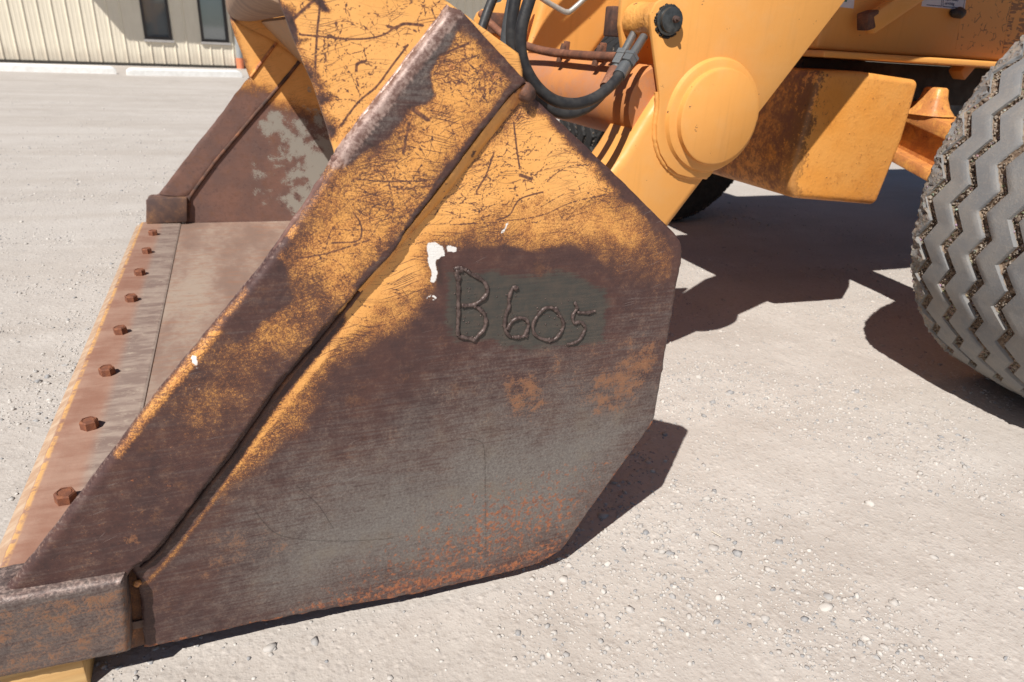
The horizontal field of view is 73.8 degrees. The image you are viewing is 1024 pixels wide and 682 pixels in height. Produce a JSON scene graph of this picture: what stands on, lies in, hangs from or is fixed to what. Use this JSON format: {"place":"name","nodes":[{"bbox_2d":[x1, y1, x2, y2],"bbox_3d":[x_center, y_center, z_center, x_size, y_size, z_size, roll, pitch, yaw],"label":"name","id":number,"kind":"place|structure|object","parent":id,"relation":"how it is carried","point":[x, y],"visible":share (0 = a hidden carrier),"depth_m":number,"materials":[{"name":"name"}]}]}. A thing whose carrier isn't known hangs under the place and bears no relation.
{"place":"outdoors","nodes":[
{"label":"outdoors","id":0,"kind":"place"},
{"bbox_2d":[0,62,1023,681],"bbox_3d":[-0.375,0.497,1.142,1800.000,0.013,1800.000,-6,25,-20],"label":"ground","id":1,"kind":"structure","parent":0,"point":[892,210],"depth_m":1.70,"materials":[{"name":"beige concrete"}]},
{"bbox_2d":[0,658,94,681],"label":"wood block","id":2,"kind":"object","parent":1,"relation":"on","point":[80,671],"depth_m":1.00,"materials":[{"name":"yellow wood"}]},
{"bbox_2d":[0,63,116,73],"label":"wheel stop","id":3,"kind":"object","parent":1,"relation":"on","point":[23,67],"visible":1,"depth_m":12.56,"materials":[{"name":"white paint"}]},
{"bbox_2d":[126,67,241,76],"bbox_3d":[-6.415,-5.285,13.437,2.091,0.135,0.170,-13,28,-33],"label":"wheel stop","id":4,"kind":"object","parent":1,"relation":"on","point":[131,71],"visible":1,"depth_m":13.34,"materials":[{"name":"white paint"}]},
{"bbox_2d":[0,0,501,68],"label":"metal building","id":5,"kind":"structure","parent":1,"relation":"on","point":[183,33],"depth_m":15.45,"materials":[{"name":"beige metal"}]},
{"bbox_2d":[139,0,173,42],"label":"window","id":6,"kind":"structure","parent":5,"relation":"in","point":[155,16],"depth_m":15.72,"materials":[{"name":"black glass"}]},
{"bbox_2d":[197,0,230,44],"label":"window","id":7,"kind":"structure","parent":5,"relation":"in","point":[212,14],"depth_m":16.35,"materials":[{"name":"grey glass"}]},
{"bbox_2d":[0,0,1023,676],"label":"backhoe loader","id":8,"kind":"object","parent":1,"relation":"on","point":[386,308],"visible":1,"depth_m":1.13,"materials":[{"name":"metal"}]}
]}

